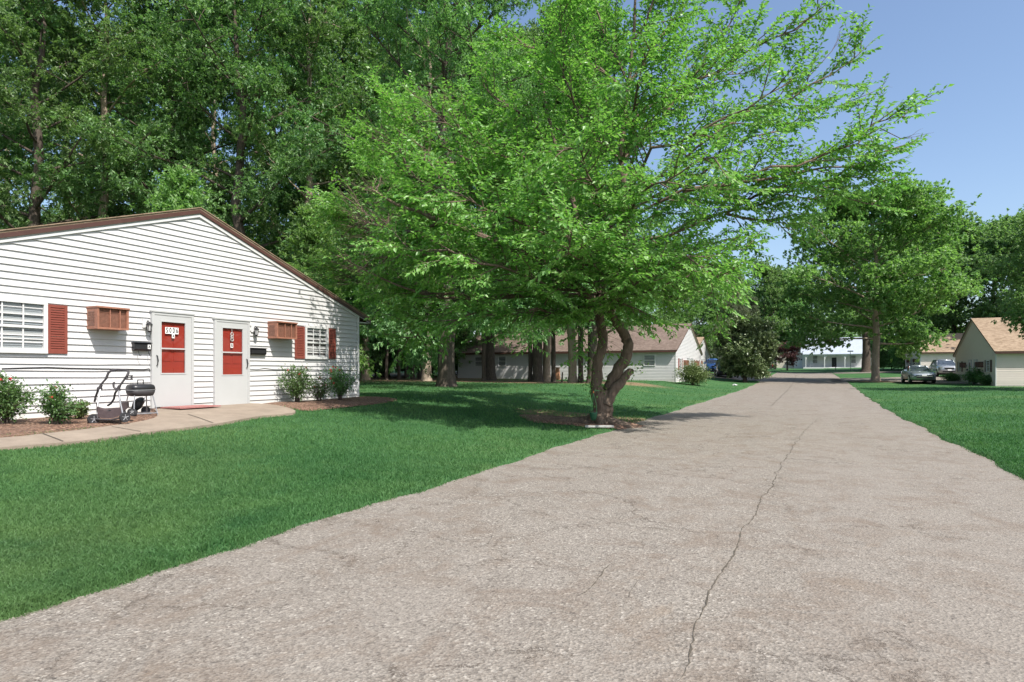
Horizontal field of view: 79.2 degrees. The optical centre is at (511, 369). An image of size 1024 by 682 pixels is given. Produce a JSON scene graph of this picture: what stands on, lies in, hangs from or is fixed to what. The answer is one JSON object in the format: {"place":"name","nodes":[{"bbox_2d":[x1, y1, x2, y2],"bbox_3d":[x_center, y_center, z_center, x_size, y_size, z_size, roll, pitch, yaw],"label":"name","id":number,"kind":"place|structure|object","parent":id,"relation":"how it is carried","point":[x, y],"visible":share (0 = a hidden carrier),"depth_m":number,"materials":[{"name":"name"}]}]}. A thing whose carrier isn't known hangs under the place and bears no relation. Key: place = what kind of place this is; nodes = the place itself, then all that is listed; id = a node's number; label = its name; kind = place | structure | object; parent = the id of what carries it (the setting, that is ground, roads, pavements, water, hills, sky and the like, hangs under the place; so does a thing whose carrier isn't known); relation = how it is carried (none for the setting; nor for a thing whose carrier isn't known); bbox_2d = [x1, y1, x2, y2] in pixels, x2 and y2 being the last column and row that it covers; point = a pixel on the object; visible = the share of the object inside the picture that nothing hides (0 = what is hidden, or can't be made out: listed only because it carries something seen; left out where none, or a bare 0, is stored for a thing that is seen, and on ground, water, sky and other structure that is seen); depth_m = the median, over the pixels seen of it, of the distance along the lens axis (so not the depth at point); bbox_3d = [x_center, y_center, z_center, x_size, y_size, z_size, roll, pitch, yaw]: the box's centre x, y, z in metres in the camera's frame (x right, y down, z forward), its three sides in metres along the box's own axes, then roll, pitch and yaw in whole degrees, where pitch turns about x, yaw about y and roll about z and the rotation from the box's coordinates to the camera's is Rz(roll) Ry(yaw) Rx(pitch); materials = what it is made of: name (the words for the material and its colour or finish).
{"place":"outdoors","nodes":[
{"label":"outdoors","id":0,"kind":"place"},
{"bbox_2d":[131,396,150,412],"bbox_3d":[-7.000,0.662,11.606,0.159,0.367,0.360,0,0,25],"label":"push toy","id":1,"kind":"object","parent":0,"point":[139,402],"visible":0.63,"depth_m":11.60,"materials":[{"name":"plastic"}]},
{"bbox_2d":[0,403,295,450],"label":"sidewalk","id":2,"kind":"structure","parent":0,"point":[166,419],"depth_m":10.27,"materials":[{"name":"concrete"}]},
{"bbox_2d":[160,405,220,408],"bbox_3d":[-6.673,0.763,12.879,0.600,0.025,0.950,0,0,25],"label":"doormat","id":3,"kind":"object","parent":2,"relation":"on","point":[186,406],"visible":1,"depth_m":12.72,"materials":[{"name":"red fabric"}]},
{"bbox_2d":[0,374,1023,681],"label":"road","id":4,"kind":"structure","parent":0,"point":[798,528],"depth_m":4.15,"materials":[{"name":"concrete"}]},
{"bbox_2d":[0,366,1023,621],"bbox_3d":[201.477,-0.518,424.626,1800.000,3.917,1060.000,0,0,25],"label":"ground","id":5,"kind":"structure","parent":0,"point":[724,384],"depth_m":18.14,"materials":[{"name":"green plant"}]},
{"bbox_2d":[0,0,71,205],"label":"oak tree","id":6,"kind":"object","parent":5,"relation":"on","point":[6,142],"visible":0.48,"depth_m":34.10,"materials":[{"name":"green plant"}]},
{"bbox_2d":[3,56,75,219],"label":"oak tree","id":7,"kind":"object","parent":5,"relation":"on","point":[31,154],"visible":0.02,"depth_m":65.68,"materials":[{"name":"green plant"}]},
{"bbox_2d":[0,2,96,226],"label":"oak tree","id":8,"kind":"object","parent":5,"relation":"on","point":[22,95],"visible":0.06,"depth_m":50.48,"materials":[{"name":"green plant"}]},
{"bbox_2d":[0,0,134,224],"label":"oak tree","id":9,"kind":"object","parent":5,"relation":"on","point":[60,124],"visible":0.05,"depth_m":50.55,"materials":[{"name":"green plant"}]},
{"bbox_2d":[0,411,156,437],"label":"mulch bed","id":10,"kind":"object","parent":5,"relation":"on","point":[22,427],"visible":0.69,"depth_m":9.50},
{"bbox_2d":[0,370,40,423],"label":"rose bush","id":11,"kind":"object","parent":10,"relation":"on","point":[10,398],"visible":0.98,"depth_m":9.37,"materials":[{"name":"green plant"}]},
{"bbox_2d":[27,379,87,423],"bbox_3d":[-7.003,0.519,9.585,0.664,0.772,0.677,0,0,25],"label":"rose bush","id":12,"kind":"object","parent":10,"relation":"on","point":[57,410],"visible":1,"depth_m":9.52,"materials":[{"name":"green plant"}]},
{"bbox_2d":[65,399,91,418],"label":"weed clump","id":13,"kind":"object","parent":10,"relation":"on","point":[81,412],"visible":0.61,"depth_m":10.27,"materials":[{"name":"plant"}]},
{"bbox_2d":[87,368,134,422],"bbox_3d":[-6.514,0.426,10.095,0.643,0.904,0.656,0,0,-22],"label":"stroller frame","id":14,"kind":"object","parent":10,"relation":"on","point":[111,413],"visible":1,"depth_m":9.97,"materials":[{"name":"metal"}]},
{"bbox_2d":[124,379,157,415],"bbox_3d":[-6.791,0.513,11.300,0.536,0.679,0.450,0,0,32],"label":"charcoal grill","id":15,"kind":"object","parent":10,"relation":"on","point":[137,389],"visible":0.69,"depth_m":11.19,"materials":[{"name":"metal"}]},
{"bbox_2d":[0,0,185,229],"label":"oak tree","id":16,"kind":"object","parent":5,"relation":"on","point":[10,31],"visible":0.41,"depth_m":33.10,"materials":[{"name":"green plant"}]},
{"bbox_2d":[0,0,243,229],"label":"oak tree","id":17,"kind":"object","parent":5,"relation":"on","point":[45,176],"visible":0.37,"depth_m":35.10,"materials":[{"name":"green plant"}]},
{"bbox_2d":[24,0,266,247],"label":"oak tree","id":18,"kind":"object","parent":5,"relation":"on","point":[113,112],"visible":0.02,"depth_m":52.35,"materials":[{"name":"green plant"}]},
{"bbox_2d":[17,0,278,224],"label":"oak tree","id":19,"kind":"object","parent":5,"relation":"on","point":[172,94],"visible":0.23,"depth_m":37.00,"materials":[{"name":"green plant"}]},
{"bbox_2d":[59,15,259,207],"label":"oak tree","id":20,"kind":"object","parent":5,"relation":"on","point":[242,199],"depth_m":67.81,"materials":[{"name":"green plant"}]},
{"bbox_2d":[144,164,223,214],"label":"young oak","id":21,"kind":"object","parent":5,"relation":"on","point":[184,192],"visible":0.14,"depth_m":26.54,"materials":[{"name":"green plant"}]},
{"bbox_2d":[0,207,370,418],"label":"duplex house","id":22,"kind":"structure","parent":5,"relation":"on","point":[165,303],"depth_m":12.76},
{"bbox_2d":[0,297,47,353],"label":"window","id":23,"kind":"structure","parent":22,"relation":"in","point":[3,323],"depth_m":10.46,"materials":[{"name":"white glass"}]},
{"bbox_2d":[162,322,183,372],"bbox_3d":[-7.120,-0.187,12.943,0.037,1.882,0.839,0,0,25],"label":"door","id":24,"kind":"structure","parent":22,"relation":"in","point":[172,359],"depth_m":12.95,"materials":[{"name":"red wood"}]},
{"bbox_2d":[155,315,190,406],"bbox_3d":[-7.055,-0.185,12.912,0.081,1.879,0.833,0,0,25],"label":"storm door","id":25,"kind":"structure","parent":22,"relation":"in","point":[172,389],"depth_m":12.90,"materials":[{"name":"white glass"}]},
{"bbox_2d":[223,328,241,374],"bbox_3d":[-6.486,-0.146,14.280,0.037,1.891,0.857,0,0,25],"label":"door","id":26,"kind":"structure","parent":22,"relation":"in","point":[232,362],"depth_m":14.30,"materials":[{"name":"red wood"}]},
{"bbox_2d":[217,322,247,404],"bbox_3d":[-6.421,-0.145,14.249,0.081,1.888,0.851,0,0,25],"label":"storm door","id":27,"kind":"structure","parent":22,"relation":"in","point":[232,388],"depth_m":14.25,"materials":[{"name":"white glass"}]},
{"bbox_2d":[304,325,328,358],"bbox_3d":[-5.290,-0.739,16.748,0.062,0.887,0.870,0,0,25],"label":"window","id":28,"kind":"structure","parent":22,"relation":"in","point":[318,342],"depth_m":16.78,"materials":[{"name":"white plastic"}]},
{"bbox_2d":[114,0,304,238],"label":"oak tree","id":29,"kind":"object","parent":5,"relation":"on","point":[214,154],"visible":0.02,"depth_m":50.95,"materials":[{"name":"green plant"}]},
{"bbox_2d":[50,0,381,277],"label":"oak tree","id":30,"kind":"object","parent":5,"relation":"on","point":[286,164],"visible":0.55,"depth_m":34.23,"materials":[{"name":"green plant"}]},
{"bbox_2d":[191,0,344,238],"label":"oak tree","id":31,"kind":"object","parent":5,"relation":"on","point":[269,108],"visible":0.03,"depth_m":53.98,"materials":[{"name":"green plant"}]},
{"bbox_2d":[251,226,355,305],"bbox_3d":[-16.262,-4.381,42.638,12.358,11.359,12.610,0,0,38],"label":"understory bush","id":32,"kind":"object","parent":5,"relation":"on","point":[257,238],"visible":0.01,"depth_m":39.95,"materials":[{"name":"green plant"}]},
{"bbox_2d":[201,0,411,310],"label":"oak tree","id":33,"kind":"object","parent":5,"relation":"on","point":[311,33],"visible":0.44,"depth_m":37.44,"materials":[{"name":"green plant"}]},
{"bbox_2d":[255,1,371,221],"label":"oak tree","id":34,"kind":"object","parent":5,"relation":"on","point":[286,121],"depth_m":71.42,"materials":[{"name":"green plant"}]},
{"bbox_2d":[276,199,381,376],"bbox_3d":[-8.321,-3.188,27.131,5.124,8.489,5.227,0,0,-34],"label":"young oak","id":35,"kind":"object","parent":5,"relation":"on","point":[308,231],"visible":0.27,"depth_m":26.66,"materials":[{"name":"green plant"}]},
{"bbox_2d":[263,396,396,410],"bbox_3d":[-4.400,0.844,16.311,2.110,0.132,4.943,0,0,25],"label":"mulch bed","id":36,"kind":"object","parent":5,"relation":"on","point":[322,404],"visible":0.93,"depth_m":15.44,"materials":[{"name":"brown soil"}]},
{"bbox_2d":[276,365,315,401],"bbox_3d":[-5.366,0.313,15.378,0.928,1.110,1.276,0,0,-34],"label":"rose bush","id":37,"kind":"object","parent":36,"relation":"on","point":[296,385],"visible":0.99,"depth_m":15.29,"materials":[{"name":"green plant"}]},
{"bbox_2d":[304,373,335,400],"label":"rose bush","id":38,"kind":"object","parent":36,"relation":"on","point":[318,386],"visible":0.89,"depth_m":15.83,"materials":[{"name":"green plant"}]},
{"bbox_2d":[320,364,362,399],"bbox_3d":[-4.575,0.355,16.405,1.016,1.028,1.061,0,0,-33],"label":"rose bush","id":39,"kind":"object","parent":36,"relation":"on","point":[341,381],"visible":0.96,"depth_m":16.34,"materials":[{"name":"green plant"}]},
{"bbox_2d":[268,243,400,363],"bbox_3d":[-13.038,-4.358,43.813,12.358,11.359,12.610,0,0,-14],"label":"understory bush","id":40,"kind":"object","parent":5,"relation":"on","point":[369,346],"visible":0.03,"depth_m":43.41,"materials":[{"name":"green plant"}]},
{"bbox_2d":[254,0,421,312],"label":"oak tree","id":41,"kind":"object","parent":5,"relation":"on","point":[292,188],"visible":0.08,"depth_m":44.19,"materials":[{"name":"green plant"}]},
{"bbox_2d":[271,0,442,379],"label":"oak tree","id":42,"kind":"object","parent":5,"relation":"on","point":[347,38],"visible":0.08,"depth_m":43.87,"materials":[{"name":"green plant"}]},
{"bbox_2d":[282,39,452,376],"bbox_3d":[-12.101,-15.661,60.300,19.514,33.432,19.244,0,0,-32],"label":"oak tree","id":43,"kind":"object","parent":5,"relation":"on","point":[424,82],"depth_m":59.05,"materials":[{"name":"green plant"}]},
{"bbox_2d":[355,141,412,379],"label":"slender tree","id":44,"kind":"object","parent":5,"relation":"on","point":[386,363],"depth_m":46.89,"materials":[{"name":"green plant"}]},
{"bbox_2d":[359,330,409,377],"bbox_3d":[-12.142,-2.495,56.078,7.964,7.174,7.805,0,0,25],"label":"understory bush","id":45,"kind":"object","parent":5,"relation":"on","point":[376,353],"visible":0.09,"depth_m":55.26,"materials":[{"name":"green plant"}]},
{"bbox_2d":[357,176,422,379],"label":"slender tree","id":46,"kind":"object","parent":5,"relation":"on","point":[398,370],"depth_m":48.89,"materials":[{"name":"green plant"}]},
{"bbox_2d":[369,311,437,373],"bbox_3d":[-10.313,-2.860,60.252,8.761,7.892,8.586,0,0,-38],"label":"understory bush","id":47,"kind":"object","parent":5,"relation":"on","point":[396,363],"visible":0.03,"depth_m":59.09,"materials":[{"name":"green plant"}]},
{"bbox_2d":[319,0,524,380],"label":"oak tree","id":48,"kind":"object","parent":5,"relation":"on","point":[425,377],"visible":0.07,"depth_m":43.51,"materials":[{"name":"green plant"}]},
{"bbox_2d":[257,0,597,386],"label":"pin oak","id":49,"kind":"object","parent":5,"relation":"on","point":[442,16],"visible":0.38,"depth_m":29.08,"materials":[{"name":"green plant"}]},
{"bbox_2d":[401,316,482,372],"bbox_3d":[-6.449,-2.832,58.249,8.586,7.892,8.761,0,0,34],"label":"understory bush","id":50,"kind":"object","parent":5,"relation":"on","point":[459,347],"visible":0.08,"depth_m":57.35,"materials":[{"name":"green plant"}]},
{"bbox_2d":[410,21,513,345],"bbox_3d":[-4.579,-16.210,62.177,16.675,34.530,16.212,0,0,20],"label":"oak tree","id":51,"kind":"object","parent":5,"relation":"on","point":[431,109],"visible":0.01,"depth_m":60.29,"materials":[{"name":"green plant"}]},
{"bbox_2d":[446,93,506,380],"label":"slender tree","id":52,"kind":"object","parent":5,"relation":"on","point":[483,362],"visible":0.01,"depth_m":44.88,"materials":[{"name":"green plant"}]},
{"bbox_2d":[411,26,554,380],"bbox_3d":[-1.568,-12.281,46.658,15.395,26.746,15.611,0,0,3],"label":"oak tree","id":53,"kind":"object","parent":5,"relation":"on","point":[490,364],"depth_m":46.62,"materials":[{"name":"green plant"}]},
{"bbox_2d":[494,81,532,381],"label":"slender tree","id":54,"kind":"object","parent":5,"relation":"on","point":[530,359],"depth_m":43.87,"materials":[{"name":"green plant"}]},
{"bbox_2d":[471,0,614,381],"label":"oak tree","id":55,"kind":"object","parent":5,"relation":"on","point":[537,375],"visible":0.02,"depth_m":42.70,"materials":[{"name":"green plant"}]},
{"bbox_2d":[475,26,614,381],"bbox_3d":[2.913,-11.752,44.059,12.164,25.695,12.574,0,0,7],"label":"oak tree","id":56,"kind":"object","parent":5,"relation":"on","point":[546,368],"visible":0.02,"depth_m":44.24,"materials":[{"name":"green plant"}]},
{"bbox_2d":[515,79,606,381],"bbox_3d":[3.338,-10.696,43.304,8.295,23.645,7.414,0,0,-1],"label":"slender tree","id":57,"kind":"object","parent":5,"relation":"on","point":[553,360],"visible":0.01,"depth_m":42.86,"materials":[{"name":"brown plant"}]},
{"bbox_2d":[485,0,660,382],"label":"oak tree","id":58,"kind":"object","parent":5,"relation":"on","point":[572,368],"visible":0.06,"depth_m":39.00,"materials":[{"name":"green plant"}]},
{"bbox_2d":[519,0,630,382],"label":"slender tree","id":59,"kind":"object","parent":5,"relation":"on","point":[580,371],"visible":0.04,"depth_m":39.42,"materials":[{"name":"green plant"}]},
{"bbox_2d":[455,323,702,381],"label":"ranch house","id":60,"kind":"structure","parent":5,"relation":"on","point":[665,357],"depth_m":52.07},
{"bbox_2d":[643,354,654,365],"bbox_3d":[10.842,-0.770,48.825,0.930,0.900,0.062,0,0,25],"label":"window","id":61,"kind":"structure","parent":60,"relation":"in","point":[645,360],"depth_m":48.84,"materials":[{"name":"white glass"}]},
{"bbox_2d":[518,414,643,428],"bbox_3d":[1.782,1.312,15.779,3.620,0.245,2.076,0,0,25],"label":"mulch bed","id":62,"kind":"object","parent":5,"relation":"on","point":[546,418],"visible":0.42,"depth_m":15.30,"materials":[{"name":"brown soil"}]},
{"bbox_2d":[293,0,953,427],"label":"leaning tree","id":63,"kind":"object","parent":62,"relation":"on","point":[655,268],"visible":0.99,"depth_m":14.19,"materials":[{"name":"green plant"}]},
{"bbox_2d":[589,390,598,420],"bbox_3d":[1.970,0.846,14.910,0.205,0.737,0.225,0,0,25],"label":"hanging planter","id":64,"kind":"object","parent":63,"relation":"hanging from","point":[593,416],"visible":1,"depth_m":14.86,"materials":[{"name":"green plastic"}]},
{"bbox_2d":[490,14,701,382],"bbox_3d":[5.348,-10.282,38.960,13.269,22.734,13.086,0,0,20],"label":"oak tree","id":65,"kind":"object","parent":5,"relation":"on","point":[593,326],"visible":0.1,"depth_m":38.27,"materials":[{"name":"green plant"}]},
{"bbox_2d":[608,231,670,324],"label":"leafy tree","id":66,"kind":"object","parent":5,"relation":"on","point":[651,309],"visible":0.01,"depth_m":82.42,"materials":[{"name":"green plant"}]},
{"bbox_2d":[622,275,712,332],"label":"leafy tree","id":67,"kind":"object","parent":5,"relation":"on","point":[673,321],"visible":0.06,"depth_m":91.27,"materials":[{"name":"green plant"}]},
{"bbox_2d":[673,360,713,385],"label":"olive shrub","id":68,"kind":"object","parent":5,"relation":"on","point":[693,374],"visible":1,"depth_m":45.63,"materials":[{"name":"green plant"}]},
{"bbox_2d":[662,265,726,350],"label":"leafy tree","id":69,"kind":"object","parent":5,"relation":"on","point":[703,333],"visible":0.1,"depth_m":98.62,"materials":[{"name":"green plant"}]},
{"bbox_2d":[697,337,710,369],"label":"bungalow","id":70,"kind":"object","parent":5,"relation":"on","point":[705,355],"visible":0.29,"depth_m":83.79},
{"bbox_2d":[687,260,759,358],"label":"leafy tree","id":71,"kind":"object","parent":5,"relation":"on","point":[713,316],"visible":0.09,"depth_m":101.63,"materials":[{"name":"green plant"}]},
{"bbox_2d":[707,267,753,358],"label":"pine tree","id":72,"kind":"object","parent":5,"relation":"on","point":[738,307],"visible":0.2,"depth_m":83.51,"materials":[{"name":"plant"}]},
{"bbox_2d":[708,311,783,381],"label":"magnolia tree","id":73,"kind":"object","parent":5,"relation":"on","point":[749,349],"visible":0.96,"depth_m":57.34,"materials":[{"name":"plant"}]},
{"bbox_2d":[746,296,760,314],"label":"pine tree","id":74,"kind":"object","parent":5,"relation":"on","point":[753,305],"visible":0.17,"depth_m":95.63,"materials":[{"name":"green plant"}]},
{"bbox_2d":[727,258,804,348],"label":"leafy tree","id":75,"kind":"object","parent":5,"relation":"on","point":[772,277],"visible":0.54,"depth_m":148.03,"materials":[{"name":"green plant"}]},
{"bbox_2d":[773,341,805,370],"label":"japanese maple","id":76,"kind":"object","parent":5,"relation":"on","point":[792,358],"visible":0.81,"depth_m":111.36,"materials":[{"name":"purple plant"}]},
{"bbox_2d":[777,350,801,367],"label":"beige house","id":77,"kind":"structure","parent":5,"relation":"on","point":[782,365],"depth_m":138.63,"materials":[{"name":"brown"}]},
{"bbox_2d":[755,267,827,341],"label":"leafy tree","id":78,"kind":"object","parent":5,"relation":"on","point":[794,305],"visible":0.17,"depth_m":150.99,"materials":[{"name":"green plant"}]},
{"bbox_2d":[785,290,848,341],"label":"leafy tree","id":79,"kind":"object","parent":5,"relation":"on","point":[811,303],"visible":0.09,"depth_m":148.46,"materials":[{"name":"green plant"}]},
{"bbox_2d":[794,337,861,368],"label":"porch house","id":80,"kind":"structure","parent":5,"relation":"on","point":[839,356],"depth_m":130.90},
{"bbox_2d":[824,289,864,336],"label":"leafy tree","id":81,"kind":"object","parent":5,"relation":"on","point":[848,333],"visible":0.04,"depth_m":151.08,"materials":[{"name":"green plant"}]},
{"bbox_2d":[813,228,928,371],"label":"old tree","id":82,"kind":"object","parent":5,"relation":"on","point":[866,359],"visible":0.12,"depth_m":89.52,"materials":[{"name":"green plant"}]},
{"bbox_2d":[768,168,1007,380],"bbox_3d":[33.241,-8.266,57.158,19.945,19.199,18.927,0,0,-3],"label":"maple tree","id":83,"kind":"object","parent":5,"relation":"on","point":[910,228],"visible":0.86,"depth_m":55.22,"materials":[{"name":"green plant"}]},
{"bbox_2d":[871,336,905,369],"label":"understory bush","id":84,"kind":"object","parent":5,"relation":"on","point":[883,354],"visible":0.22,"depth_m":97.78,"materials":[{"name":"green plant"}]},
{"bbox_2d":[884,339,905,369],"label":"understory bush","id":85,"kind":"object","parent":5,"relation":"on","point":[892,351],"visible":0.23,"depth_m":91.89,"materials":[{"name":"green plant"}]},
{"bbox_2d":[858,221,991,362],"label":"leafy tree","id":86,"kind":"object","parent":5,"relation":"on","point":[924,241],"visible":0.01,"depth_m":97.33,"materials":[{"name":"green plant"}]},
{"bbox_2d":[905,333,962,367],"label":"cottage","id":87,"kind":"structure","parent":5,"relation":"on","point":[944,351],"depth_m":75.42,"materials":[{"name":"beige"}]},
{"bbox_2d":[929,359,954,375],"bbox_3d":[44.698,-0.230,63.970,2.320,1.770,4.825,0,0,24],"label":"parked suv","id":88,"kind":"object","parent":5,"relation":"on","point":[942,366],"visible":0.61,"depth_m":62.92,"materials":[{"name":"grey paint"}]},
{"bbox_2d":[940,372,960,380],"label":"shrub","id":89,"kind":"object","parent":5,"relation":"on","point":[952,376],"visible":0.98,"depth_m":52.87,"materials":[{"name":"green plant"}]},
{"bbox_2d":[907,211,1007,332],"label":"leafy tree","id":90,"kind":"object","parent":5,"relation":"on","point":[956,327],"visible":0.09,"depth_m":89.55,"materials":[{"name":"green plant"}]},
{"bbox_2d":[921,215,1018,332],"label":"leafy tree","id":91,"kind":"object","parent":5,"relation":"on","point":[991,290],"visible":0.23,"depth_m":86.24,"materials":[{"name":"green plant"}]},
{"bbox_2d":[961,366,982,384],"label":"rose shrub","id":92,"kind":"object","parent":5,"relation":"on","point":[970,376],"visible":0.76,"depth_m":45.96,"materials":[{"name":"green plant"}]},
{"bbox_2d":[939,204,1023,317],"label":"leafy tree","id":93,"kind":"object","parent":5,"relation":"on","point":[980,310],"visible":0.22,"depth_m":81.15,"materials":[{"name":"green plant"}]},
{"bbox_2d":[975,373,992,384],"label":"rose shrub","id":94,"kind":"object","parent":5,"relation":"on","point":[983,379],"visible":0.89,"depth_m":43.91,"materials":[{"name":"green plant"}]},
{"bbox_2d":[953,317,1023,385],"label":"cottage","id":95,"kind":"structure","parent":5,"relation":"on","point":[995,351],"depth_m":44.69,"materials":[{"name":"beige"}]},
{"bbox_2d":[953,212,1023,339],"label":"old tree","id":96,"kind":"object","parent":5,"relation":"on","point":[1009,267],"visible":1,"depth_m":36.93,"materials":[{"name":"green plant"}]},
{"bbox_2d":[987,220,1023,316],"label":"leafy tree","id":97,"kind":"object","parent":5,"relation":"on","point":[998,304],"visible":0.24,"depth_m":74.84,"materials":[{"name":"green plant"}]},
{"bbox_2d":[0,0,1023,363],"label":"sky","id":98,"kind":"structure","parent":0,"point":[975,143],"materials":[{"name":"blue"}]},
{"bbox_2d":[707,373,766,380],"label":"driveway","id":99,"kind":"structure","parent":0,"point":[733,377],"depth_m":65.39,"materials":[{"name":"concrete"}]},
{"bbox_2d":[704,359,717,373],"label":"parked suv","id":100,"kind":"object","parent":99,"relation":"on","point":[710,363],"visible":0.32,"depth_m":71.58,"materials":[{"name":"blue paint"}]},
{"bbox_2d":[714,362,734,376],"bbox_3d":[22.878,-0.157,66.468,2.320,1.770,4.825,0,0,13],"label":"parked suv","id":101,"kind":"object","parent":99,"relation":"on","point":[717,372],"visible":0.35,"depth_m":64.90,"materials":[{"name":"black paint"}]},
{"bbox_2d":[770,371,900,373],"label":"cross street","id":102,"kind":"structure","parent":0,"point":[838,372],"depth_m":89.68,"materials":[{"name":"grey asphalt"}]},
{"bbox_2d":[831,377,968,383],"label":"driveway","id":103,"kind":"structure","parent":0,"point":[898,379],"depth_m":59.13,"materials":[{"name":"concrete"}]},
{"bbox_2d":[901,365,935,382],"bbox_3d":[33.965,0.321,51.779,2.200,1.460,4.745,0,0,22],"label":"parked sedan","id":104,"kind":"object","parent":103,"relation":"on","point":[911,373],"visible":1,"depth_m":50.52,"materials":[{"name":"silver paint"}]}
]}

